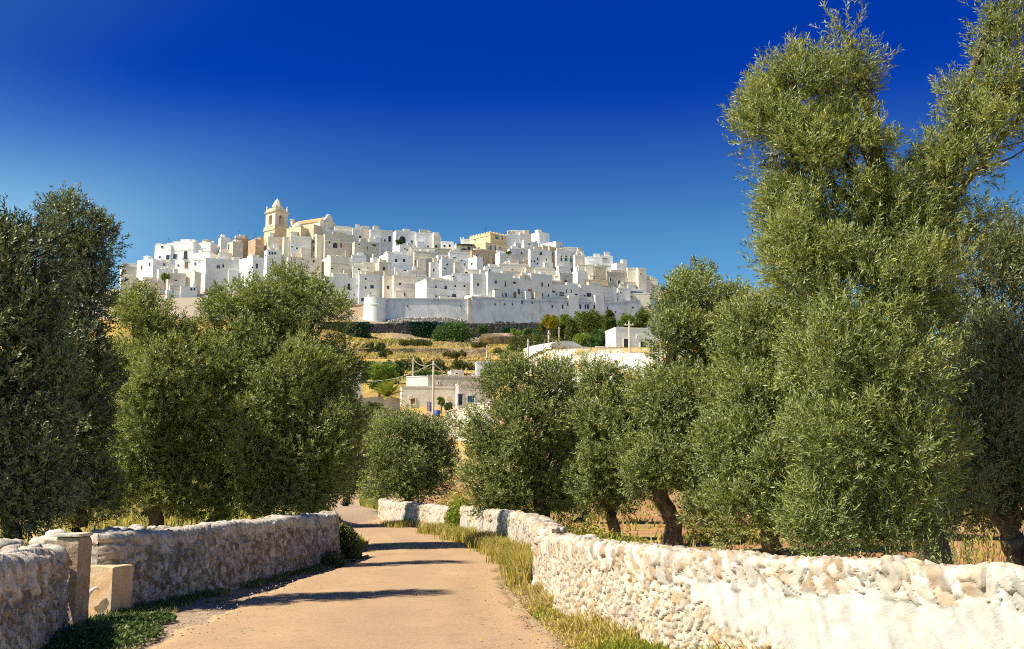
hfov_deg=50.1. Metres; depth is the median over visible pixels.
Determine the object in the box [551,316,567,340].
tree
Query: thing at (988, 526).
olive tree
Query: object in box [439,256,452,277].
house
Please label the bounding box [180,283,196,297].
house
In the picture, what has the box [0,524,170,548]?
stone rubble
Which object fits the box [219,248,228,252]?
house
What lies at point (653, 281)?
house
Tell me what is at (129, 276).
house
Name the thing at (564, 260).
house
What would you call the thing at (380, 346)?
scrub
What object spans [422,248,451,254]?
house
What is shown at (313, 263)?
house
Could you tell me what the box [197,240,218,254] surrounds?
house
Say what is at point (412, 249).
house
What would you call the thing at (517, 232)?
house
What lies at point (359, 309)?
bank wall
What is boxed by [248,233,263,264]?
house
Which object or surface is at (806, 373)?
olive tree
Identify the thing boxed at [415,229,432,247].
house
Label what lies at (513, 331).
tree
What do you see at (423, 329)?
ivy mass
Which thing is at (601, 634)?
verge grass
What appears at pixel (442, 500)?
dry bush
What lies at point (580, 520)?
olive tree
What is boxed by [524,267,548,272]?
house
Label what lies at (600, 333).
tree
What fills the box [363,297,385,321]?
bastion
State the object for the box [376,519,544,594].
tall dry grass
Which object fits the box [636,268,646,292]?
house
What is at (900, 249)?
olive tree
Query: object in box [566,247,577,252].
house
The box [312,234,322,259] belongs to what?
house
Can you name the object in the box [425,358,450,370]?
olive tree
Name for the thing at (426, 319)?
rock outcrop
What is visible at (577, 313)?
tree
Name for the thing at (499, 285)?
house
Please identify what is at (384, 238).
house
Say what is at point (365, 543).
roadside grass
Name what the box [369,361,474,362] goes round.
retaining wall
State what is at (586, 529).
scrub bush
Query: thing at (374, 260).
house
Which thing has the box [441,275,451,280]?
house
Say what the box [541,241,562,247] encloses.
house
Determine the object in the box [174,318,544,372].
golden hill grass
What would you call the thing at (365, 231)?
house
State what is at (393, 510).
dry stone wall
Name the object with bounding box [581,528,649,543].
scrub bush
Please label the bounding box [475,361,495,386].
house
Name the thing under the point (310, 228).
church
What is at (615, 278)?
house
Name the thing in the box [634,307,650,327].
tree
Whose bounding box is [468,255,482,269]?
house
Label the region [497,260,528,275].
house
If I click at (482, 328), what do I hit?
shrub
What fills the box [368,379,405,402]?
palm
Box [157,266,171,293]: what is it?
house
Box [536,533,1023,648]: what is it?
dry stone wall
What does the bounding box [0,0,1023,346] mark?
sky
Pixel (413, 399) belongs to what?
window
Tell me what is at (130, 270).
house
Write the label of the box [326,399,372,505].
olive tree
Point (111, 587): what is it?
stone block
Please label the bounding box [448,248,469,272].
house
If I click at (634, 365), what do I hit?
retaining wall
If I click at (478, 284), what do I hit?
house
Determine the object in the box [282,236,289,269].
house
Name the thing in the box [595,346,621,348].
yard wall
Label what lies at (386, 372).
broadleaf tree
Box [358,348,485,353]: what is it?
retaining wall
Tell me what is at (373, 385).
shrub
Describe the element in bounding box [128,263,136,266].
house
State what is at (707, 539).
scrub bush
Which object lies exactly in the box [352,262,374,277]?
house
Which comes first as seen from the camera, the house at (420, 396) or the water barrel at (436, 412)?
the water barrel at (436, 412)
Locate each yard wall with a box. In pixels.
[352,396,399,415]
[445,409,461,441]
[462,402,490,441]
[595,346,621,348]
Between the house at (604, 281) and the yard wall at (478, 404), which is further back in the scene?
the house at (604, 281)
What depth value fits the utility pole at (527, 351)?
173.18 m
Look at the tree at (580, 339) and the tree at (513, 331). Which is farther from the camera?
the tree at (513, 331)
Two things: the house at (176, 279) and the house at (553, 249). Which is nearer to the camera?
the house at (176, 279)
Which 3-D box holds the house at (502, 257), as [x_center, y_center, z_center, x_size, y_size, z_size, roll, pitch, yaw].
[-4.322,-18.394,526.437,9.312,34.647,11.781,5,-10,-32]
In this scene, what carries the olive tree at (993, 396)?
on the ground at (354, 513)
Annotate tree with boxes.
[0,195,94,545]
[25,180,132,534]
[85,356,215,518]
[95,276,220,526]
[165,256,374,524]
[177,319,358,513]
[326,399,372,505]
[355,402,464,508]
[362,399,467,487]
[364,360,375,378]
[367,361,400,382]
[382,360,403,376]
[400,355,423,369]
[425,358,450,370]
[449,360,474,369]
[450,344,592,522]
[509,328,520,335]
[530,331,543,336]
[536,323,545,332]
[536,381,624,522]
[539,314,558,337]
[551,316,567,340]
[557,353,653,538]
[559,313,569,340]
[564,316,579,341]
[572,333,589,345]
[574,311,580,327]
[576,308,603,335]
[584,336,601,346]
[590,328,606,345]
[602,309,617,332]
[614,255,760,546]
[616,312,635,326]
[619,358,749,526]
[631,318,640,327]
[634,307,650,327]
[685,277,848,556]
[715,0,1023,564]
[721,339,884,527]
[831,322,999,535]
[914,203,1023,565]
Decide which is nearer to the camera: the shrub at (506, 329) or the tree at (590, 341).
the tree at (590, 341)
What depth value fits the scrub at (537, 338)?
332.06 m
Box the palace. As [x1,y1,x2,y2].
[469,227,506,245]
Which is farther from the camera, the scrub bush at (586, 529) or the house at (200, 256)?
the house at (200, 256)
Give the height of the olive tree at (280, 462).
7.856 m
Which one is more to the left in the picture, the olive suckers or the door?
the door
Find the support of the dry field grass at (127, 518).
on the ground at (354, 513)
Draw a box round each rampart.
[385,298,467,320]
[468,296,661,330]
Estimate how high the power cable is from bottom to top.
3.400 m
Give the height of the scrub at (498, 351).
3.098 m
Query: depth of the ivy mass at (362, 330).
402.21 m
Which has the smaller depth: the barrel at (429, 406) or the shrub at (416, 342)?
the barrel at (429, 406)
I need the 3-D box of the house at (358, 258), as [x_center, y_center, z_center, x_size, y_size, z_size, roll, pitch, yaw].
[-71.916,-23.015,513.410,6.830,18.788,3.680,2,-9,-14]
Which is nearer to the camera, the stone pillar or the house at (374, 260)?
the stone pillar
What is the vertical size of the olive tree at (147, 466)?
7.130 m
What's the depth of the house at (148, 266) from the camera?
512.16 m
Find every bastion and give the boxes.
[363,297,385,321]
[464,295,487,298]
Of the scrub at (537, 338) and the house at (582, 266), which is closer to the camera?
the scrub at (537, 338)
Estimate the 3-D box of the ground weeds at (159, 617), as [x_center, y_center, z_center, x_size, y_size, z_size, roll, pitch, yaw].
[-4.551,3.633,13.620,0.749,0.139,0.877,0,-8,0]
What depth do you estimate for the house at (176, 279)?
498.06 m
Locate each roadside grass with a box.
[298,508,370,547]
[359,494,388,509]
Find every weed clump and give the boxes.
[321,550,344,566]
[339,524,362,560]
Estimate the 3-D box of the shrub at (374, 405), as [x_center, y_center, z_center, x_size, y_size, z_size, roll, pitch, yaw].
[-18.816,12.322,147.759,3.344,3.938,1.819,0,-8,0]
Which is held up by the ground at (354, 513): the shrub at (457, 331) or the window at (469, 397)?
the shrub at (457, 331)
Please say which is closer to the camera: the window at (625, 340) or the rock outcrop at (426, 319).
the window at (625, 340)
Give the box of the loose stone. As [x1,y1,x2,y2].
[38,529,65,544]
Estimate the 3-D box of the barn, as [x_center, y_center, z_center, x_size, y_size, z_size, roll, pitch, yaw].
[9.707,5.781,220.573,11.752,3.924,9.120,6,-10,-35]
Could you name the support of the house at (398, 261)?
on the ground at (354, 513)
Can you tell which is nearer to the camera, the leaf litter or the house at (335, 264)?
the leaf litter
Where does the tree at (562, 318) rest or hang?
on the ground at (354, 513)
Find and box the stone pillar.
[55,532,92,624]
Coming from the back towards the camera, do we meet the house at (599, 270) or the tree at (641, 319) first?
the house at (599, 270)
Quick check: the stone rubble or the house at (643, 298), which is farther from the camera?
the house at (643, 298)
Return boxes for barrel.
[427,402,431,410]
[434,410,439,416]
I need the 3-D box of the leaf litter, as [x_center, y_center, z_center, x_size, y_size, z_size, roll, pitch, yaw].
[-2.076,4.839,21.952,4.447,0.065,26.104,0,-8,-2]
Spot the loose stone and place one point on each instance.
(48, 537)
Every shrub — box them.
[160,272,170,282]
[363,402,383,416]
[367,379,381,396]
[395,239,402,244]
[397,338,432,346]
[414,369,439,375]
[430,318,475,342]
[470,341,488,347]
[475,323,489,334]
[500,325,516,332]
[518,327,537,336]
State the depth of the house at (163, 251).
526.34 m
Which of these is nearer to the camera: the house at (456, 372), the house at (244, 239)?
the house at (456, 372)
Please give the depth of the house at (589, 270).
498.98 m
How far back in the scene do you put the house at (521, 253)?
528.80 m
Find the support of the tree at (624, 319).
on the ground at (354, 513)
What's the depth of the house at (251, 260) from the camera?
508.45 m
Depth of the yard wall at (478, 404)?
138.56 m
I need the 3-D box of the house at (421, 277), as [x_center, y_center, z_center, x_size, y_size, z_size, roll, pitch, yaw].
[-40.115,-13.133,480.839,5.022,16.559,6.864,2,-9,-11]
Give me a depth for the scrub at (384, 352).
276.44 m
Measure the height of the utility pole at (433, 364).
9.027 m
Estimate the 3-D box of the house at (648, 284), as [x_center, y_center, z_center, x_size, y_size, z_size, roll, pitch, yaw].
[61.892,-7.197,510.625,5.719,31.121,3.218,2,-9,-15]
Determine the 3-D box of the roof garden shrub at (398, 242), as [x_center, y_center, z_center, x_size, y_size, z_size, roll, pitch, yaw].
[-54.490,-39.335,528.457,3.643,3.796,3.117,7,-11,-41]
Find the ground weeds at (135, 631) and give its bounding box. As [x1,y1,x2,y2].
[41,618,164,648]
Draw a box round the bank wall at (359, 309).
[336,303,363,316]
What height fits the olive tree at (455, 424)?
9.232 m
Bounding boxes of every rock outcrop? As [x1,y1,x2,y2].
[387,317,467,322]
[477,333,522,344]
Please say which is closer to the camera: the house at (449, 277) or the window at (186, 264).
the house at (449, 277)
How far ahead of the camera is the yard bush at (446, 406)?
157.65 m
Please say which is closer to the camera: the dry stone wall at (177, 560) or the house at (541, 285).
the dry stone wall at (177, 560)
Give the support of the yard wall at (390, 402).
on the ground at (354, 513)
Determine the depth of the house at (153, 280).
499.12 m
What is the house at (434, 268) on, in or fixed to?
on the ground at (354, 513)
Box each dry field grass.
[0,502,263,545]
[445,504,1023,563]
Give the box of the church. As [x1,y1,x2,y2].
[286,214,337,257]
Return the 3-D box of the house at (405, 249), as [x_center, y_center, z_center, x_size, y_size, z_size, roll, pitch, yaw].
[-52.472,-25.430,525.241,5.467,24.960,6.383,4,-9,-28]
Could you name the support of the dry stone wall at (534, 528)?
on the ground at (354, 513)
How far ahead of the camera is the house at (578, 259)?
516.91 m
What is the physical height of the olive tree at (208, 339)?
8.387 m
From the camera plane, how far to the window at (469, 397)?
163.49 m
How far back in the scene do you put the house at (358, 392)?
170.95 m
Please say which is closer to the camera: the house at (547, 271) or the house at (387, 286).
the house at (387, 286)
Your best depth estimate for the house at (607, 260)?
518.46 m
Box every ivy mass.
[325,321,370,337]
[403,321,438,336]
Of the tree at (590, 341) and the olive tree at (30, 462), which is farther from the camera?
the tree at (590, 341)
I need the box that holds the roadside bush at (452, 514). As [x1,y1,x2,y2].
[443,494,470,526]
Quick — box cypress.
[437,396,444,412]
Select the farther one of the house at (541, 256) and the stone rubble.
the house at (541, 256)
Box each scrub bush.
[559,520,607,538]
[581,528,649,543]
[683,520,760,543]
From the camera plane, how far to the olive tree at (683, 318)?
27.01 m
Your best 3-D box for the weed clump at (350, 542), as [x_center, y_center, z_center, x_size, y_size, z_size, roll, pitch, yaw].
[-3.804,4.974,25.041,0.840,0.854,0.831,0,-8,0]
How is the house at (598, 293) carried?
on the ground at (354, 513)
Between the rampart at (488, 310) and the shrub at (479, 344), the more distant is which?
the rampart at (488, 310)
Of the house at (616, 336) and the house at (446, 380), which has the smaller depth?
the house at (446, 380)
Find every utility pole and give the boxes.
[432,361,434,422]
[527,339,528,387]
[625,321,633,352]
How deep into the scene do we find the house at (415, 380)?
187.02 m
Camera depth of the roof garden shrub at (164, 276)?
491.75 m
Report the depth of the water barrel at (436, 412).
156.48 m
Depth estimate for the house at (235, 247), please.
522.65 m
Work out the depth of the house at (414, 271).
494.13 m
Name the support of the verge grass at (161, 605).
on the ground at (354, 513)
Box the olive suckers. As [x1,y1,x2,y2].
[833,506,1010,564]
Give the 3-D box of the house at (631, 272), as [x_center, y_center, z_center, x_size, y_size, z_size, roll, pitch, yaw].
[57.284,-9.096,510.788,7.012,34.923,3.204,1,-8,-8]
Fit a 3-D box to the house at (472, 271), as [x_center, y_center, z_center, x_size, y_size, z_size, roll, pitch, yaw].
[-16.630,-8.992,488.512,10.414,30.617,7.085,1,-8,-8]
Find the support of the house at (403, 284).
on the ground at (354, 513)
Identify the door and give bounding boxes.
[457,393,463,405]
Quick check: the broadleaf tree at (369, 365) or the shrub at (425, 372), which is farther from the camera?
the broadleaf tree at (369, 365)
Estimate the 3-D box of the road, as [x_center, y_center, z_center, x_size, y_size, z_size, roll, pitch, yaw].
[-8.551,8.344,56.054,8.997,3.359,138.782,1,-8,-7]
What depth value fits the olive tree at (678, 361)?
44.67 m
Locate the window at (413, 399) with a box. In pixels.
[409,397,415,404]
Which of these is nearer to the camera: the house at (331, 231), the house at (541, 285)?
the house at (541, 285)
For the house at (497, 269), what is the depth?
491.66 m
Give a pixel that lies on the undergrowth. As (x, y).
(466, 342)
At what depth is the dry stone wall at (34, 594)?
10.46 m
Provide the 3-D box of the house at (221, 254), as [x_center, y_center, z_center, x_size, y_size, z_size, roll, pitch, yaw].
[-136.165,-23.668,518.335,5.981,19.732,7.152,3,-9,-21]
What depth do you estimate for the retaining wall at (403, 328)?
410.12 m
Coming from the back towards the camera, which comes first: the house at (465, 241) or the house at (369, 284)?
the house at (465, 241)
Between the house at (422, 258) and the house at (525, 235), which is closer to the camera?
the house at (422, 258)
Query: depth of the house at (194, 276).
499.98 m
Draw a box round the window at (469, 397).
[466,395,474,403]
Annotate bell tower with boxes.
[263,198,289,269]
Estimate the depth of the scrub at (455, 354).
271.43 m
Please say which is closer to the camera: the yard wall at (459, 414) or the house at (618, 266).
the yard wall at (459, 414)
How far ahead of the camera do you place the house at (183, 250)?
525.46 m
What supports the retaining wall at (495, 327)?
on the ground at (354, 513)
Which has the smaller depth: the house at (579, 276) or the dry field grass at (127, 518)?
the dry field grass at (127, 518)
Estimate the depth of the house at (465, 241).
542.37 m
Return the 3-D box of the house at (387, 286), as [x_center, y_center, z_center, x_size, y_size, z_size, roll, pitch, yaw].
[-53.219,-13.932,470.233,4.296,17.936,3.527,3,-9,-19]
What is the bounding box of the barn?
[524,341,592,358]
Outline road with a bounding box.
[152,491,563,648]
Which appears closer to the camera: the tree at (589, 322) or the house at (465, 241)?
the tree at (589, 322)
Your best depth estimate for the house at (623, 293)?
500.17 m
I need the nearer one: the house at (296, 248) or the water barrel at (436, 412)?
the water barrel at (436, 412)
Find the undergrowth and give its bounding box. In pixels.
[166,331,565,378]
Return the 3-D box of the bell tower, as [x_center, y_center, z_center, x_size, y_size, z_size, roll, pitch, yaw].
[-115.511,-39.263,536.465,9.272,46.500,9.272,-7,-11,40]
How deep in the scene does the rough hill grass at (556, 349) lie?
199.51 m
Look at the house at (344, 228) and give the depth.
539.73 m
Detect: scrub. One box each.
[362,342,384,351]
[378,348,392,358]
[442,350,466,360]
[493,348,508,353]
[506,339,542,351]
[508,333,555,344]
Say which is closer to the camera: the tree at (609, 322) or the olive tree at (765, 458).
the olive tree at (765, 458)
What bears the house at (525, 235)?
on the ground at (354, 513)
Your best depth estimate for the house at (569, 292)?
478.79 m
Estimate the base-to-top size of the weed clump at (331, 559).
0.353 m
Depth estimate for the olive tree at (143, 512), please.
42.22 m
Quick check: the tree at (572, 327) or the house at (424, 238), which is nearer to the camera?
the tree at (572, 327)
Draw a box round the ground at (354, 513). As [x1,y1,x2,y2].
[0,289,1023,648]
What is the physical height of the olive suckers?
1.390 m
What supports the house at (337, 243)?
on the ground at (354, 513)
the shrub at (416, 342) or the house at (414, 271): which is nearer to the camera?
the shrub at (416, 342)
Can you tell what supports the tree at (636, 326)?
on the ground at (354, 513)
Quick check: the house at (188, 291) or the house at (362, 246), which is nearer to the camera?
the house at (188, 291)
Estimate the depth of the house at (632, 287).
506.98 m
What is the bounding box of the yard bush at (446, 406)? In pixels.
[443,402,452,410]
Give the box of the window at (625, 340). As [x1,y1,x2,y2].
[623,338,627,347]
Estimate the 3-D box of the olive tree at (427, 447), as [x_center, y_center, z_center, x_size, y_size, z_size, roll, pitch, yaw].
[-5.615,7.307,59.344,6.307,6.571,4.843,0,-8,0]
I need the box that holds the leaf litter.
[134,540,559,648]
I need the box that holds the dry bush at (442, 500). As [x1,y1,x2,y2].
[435,484,497,510]
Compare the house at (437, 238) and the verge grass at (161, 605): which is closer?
the verge grass at (161, 605)
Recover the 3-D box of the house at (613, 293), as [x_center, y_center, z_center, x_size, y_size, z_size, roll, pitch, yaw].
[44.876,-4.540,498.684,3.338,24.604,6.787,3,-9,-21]
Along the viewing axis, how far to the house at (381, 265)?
496.68 m
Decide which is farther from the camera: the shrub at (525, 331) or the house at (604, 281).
the house at (604, 281)
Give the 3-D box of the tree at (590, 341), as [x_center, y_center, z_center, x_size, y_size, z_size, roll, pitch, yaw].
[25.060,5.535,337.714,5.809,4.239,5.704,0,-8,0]
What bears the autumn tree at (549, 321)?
on the ground at (354, 513)
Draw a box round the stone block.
[88,564,132,616]
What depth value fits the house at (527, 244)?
536.32 m
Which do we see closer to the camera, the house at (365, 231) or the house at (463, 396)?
the house at (463, 396)
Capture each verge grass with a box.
[39,558,348,648]
[377,510,787,648]
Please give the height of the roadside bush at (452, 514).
1.460 m
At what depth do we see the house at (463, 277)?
480.89 m
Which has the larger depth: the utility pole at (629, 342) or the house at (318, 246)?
the house at (318, 246)
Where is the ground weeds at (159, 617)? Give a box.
[114,610,177,623]
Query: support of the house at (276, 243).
on the ground at (354, 513)
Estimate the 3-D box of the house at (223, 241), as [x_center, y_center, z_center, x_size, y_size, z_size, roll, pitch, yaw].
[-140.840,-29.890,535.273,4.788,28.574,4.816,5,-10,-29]
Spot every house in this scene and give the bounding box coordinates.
[119,273,137,294]
[120,263,136,276]
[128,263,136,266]
[136,256,174,289]
[137,277,159,295]
[154,243,171,261]
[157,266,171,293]
[165,286,180,297]
[166,269,185,289]
[168,239,196,272]
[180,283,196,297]
[185,270,200,294]
[193,250,217,291]
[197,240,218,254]
[203,256,239,293]
[218,234,230,249]
[218,252,231,256]
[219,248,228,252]
[227,239,243,258]
[234,234,249,258]
[239,253,263,288]
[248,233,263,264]
[263,247,281,279]
[266,232,282,264]
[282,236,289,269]
[286,253,321,281]
[289,231,311,257]
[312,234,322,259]
[321,255,351,281]
[323,229,351,234]
[323,232,353,258]
[324,272,357,303]
[334,226,351,230]
[345,375,361,397]
[351,255,366,277]
[352,224,361,240]
[352,238,379,261]
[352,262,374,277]
[357,270,383,303]
[361,226,369,241]
[369,226,392,255]
[370,254,378,265]
[375,258,390,274]
[379,251,411,275]
[382,271,391,297]
[392,271,416,297]
[393,229,415,250]
[395,244,410,255]
[400,386,455,407]
[406,376,425,385]
[407,267,425,275]
[410,247,421,266]
[413,249,438,276]
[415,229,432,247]
[415,275,426,281]
[415,278,470,298]
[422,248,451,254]
[426,375,481,386]
[429,258,438,276]
[433,232,441,247]
[436,255,448,260]
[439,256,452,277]
[441,241,453,248]
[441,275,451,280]
[447,370,463,375]
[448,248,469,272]
[452,273,470,282]
[454,243,474,251]
[455,383,490,409]
[460,237,469,243]
[464,269,486,273]
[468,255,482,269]
[470,247,490,264]
[470,270,486,294]
[472,242,506,263]
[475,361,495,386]
[483,266,500,272]
[485,271,512,299]
[493,250,515,264]
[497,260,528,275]
[506,231,519,248]
[507,246,527,263]
[508,230,523,234]
[513,274,531,298]
[518,230,530,247]
[521,240,534,249]
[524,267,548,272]
[528,245,552,268]
[528,272,551,298]
[531,229,549,246]
[534,268,554,279]
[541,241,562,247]
[548,245,556,268]
[552,281,579,317]
[553,273,572,282]
[555,247,574,274]
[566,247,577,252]
[572,267,585,284]
[573,251,585,271]
[577,264,593,270]
[578,282,610,314]
[585,254,601,265]
[585,267,593,279]
[586,275,607,286]
[594,263,605,277]
[600,252,612,271]
[605,327,653,347]
[606,270,634,287]
[610,287,616,301]
[611,259,626,269]
[617,283,629,300]
[626,268,636,288]
[627,284,645,292]
[630,293,650,327]
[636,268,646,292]
[646,276,650,296]
[650,276,657,300]
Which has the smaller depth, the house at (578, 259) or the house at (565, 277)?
the house at (565, 277)
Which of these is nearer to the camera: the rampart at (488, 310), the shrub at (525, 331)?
the shrub at (525, 331)
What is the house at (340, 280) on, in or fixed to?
on the ground at (354, 513)
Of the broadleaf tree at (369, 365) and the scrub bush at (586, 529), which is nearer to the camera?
the scrub bush at (586, 529)
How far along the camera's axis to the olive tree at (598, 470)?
30.45 m
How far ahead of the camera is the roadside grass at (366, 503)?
71.10 m
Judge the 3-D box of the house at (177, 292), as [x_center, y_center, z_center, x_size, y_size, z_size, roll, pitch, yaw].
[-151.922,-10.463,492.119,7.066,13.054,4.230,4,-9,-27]
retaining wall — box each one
[317,322,480,337]
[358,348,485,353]
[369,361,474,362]
[478,323,604,341]
[602,364,659,369]
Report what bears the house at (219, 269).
on the ground at (354, 513)
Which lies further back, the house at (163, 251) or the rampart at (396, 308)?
the house at (163, 251)
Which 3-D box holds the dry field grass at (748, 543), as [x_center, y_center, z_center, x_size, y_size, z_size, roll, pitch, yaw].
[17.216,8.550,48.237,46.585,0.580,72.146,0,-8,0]
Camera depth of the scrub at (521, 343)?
301.19 m
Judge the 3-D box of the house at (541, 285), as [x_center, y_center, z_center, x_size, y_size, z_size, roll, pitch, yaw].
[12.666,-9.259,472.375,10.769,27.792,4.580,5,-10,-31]
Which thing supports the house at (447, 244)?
on the ground at (354, 513)
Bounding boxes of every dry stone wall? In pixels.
[0,543,71,648]
[90,510,340,607]
[378,498,458,527]
[459,505,566,586]
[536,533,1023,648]
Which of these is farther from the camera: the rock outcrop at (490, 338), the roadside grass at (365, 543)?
the rock outcrop at (490, 338)
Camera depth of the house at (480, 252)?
518.11 m
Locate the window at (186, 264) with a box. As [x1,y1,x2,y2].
[184,262,188,268]
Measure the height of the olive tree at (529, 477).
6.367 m
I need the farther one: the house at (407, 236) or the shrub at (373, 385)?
the house at (407, 236)
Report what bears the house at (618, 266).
on the ground at (354, 513)
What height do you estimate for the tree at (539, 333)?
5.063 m
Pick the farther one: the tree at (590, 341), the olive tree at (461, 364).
the tree at (590, 341)
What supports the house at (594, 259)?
on the ground at (354, 513)
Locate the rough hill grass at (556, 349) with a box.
[289,346,662,486]
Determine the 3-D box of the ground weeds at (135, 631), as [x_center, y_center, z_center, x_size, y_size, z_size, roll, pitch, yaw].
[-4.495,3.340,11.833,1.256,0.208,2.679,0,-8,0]
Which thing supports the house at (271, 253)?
on the ground at (354, 513)
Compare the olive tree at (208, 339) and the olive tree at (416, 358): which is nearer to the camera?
the olive tree at (208, 339)
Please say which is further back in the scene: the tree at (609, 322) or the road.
the tree at (609, 322)
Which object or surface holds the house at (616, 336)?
on the ground at (354, 513)
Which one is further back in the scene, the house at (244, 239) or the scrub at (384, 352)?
the house at (244, 239)
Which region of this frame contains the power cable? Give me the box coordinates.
[434,363,477,377]
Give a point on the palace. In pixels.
(495, 238)
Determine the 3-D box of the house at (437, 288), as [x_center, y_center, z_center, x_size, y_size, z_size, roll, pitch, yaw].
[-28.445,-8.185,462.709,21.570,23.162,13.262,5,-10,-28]
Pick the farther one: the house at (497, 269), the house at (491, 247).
the house at (491, 247)
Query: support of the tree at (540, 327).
on the ground at (354, 513)
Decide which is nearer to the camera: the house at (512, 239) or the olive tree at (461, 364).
the olive tree at (461, 364)
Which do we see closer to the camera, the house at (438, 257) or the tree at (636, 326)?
the tree at (636, 326)
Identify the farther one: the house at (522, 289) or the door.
the house at (522, 289)
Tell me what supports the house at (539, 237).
on the ground at (354, 513)
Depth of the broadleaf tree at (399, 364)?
208.10 m
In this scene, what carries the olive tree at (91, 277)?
on the ground at (354, 513)
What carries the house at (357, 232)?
on the ground at (354, 513)
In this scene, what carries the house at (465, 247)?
on the ground at (354, 513)

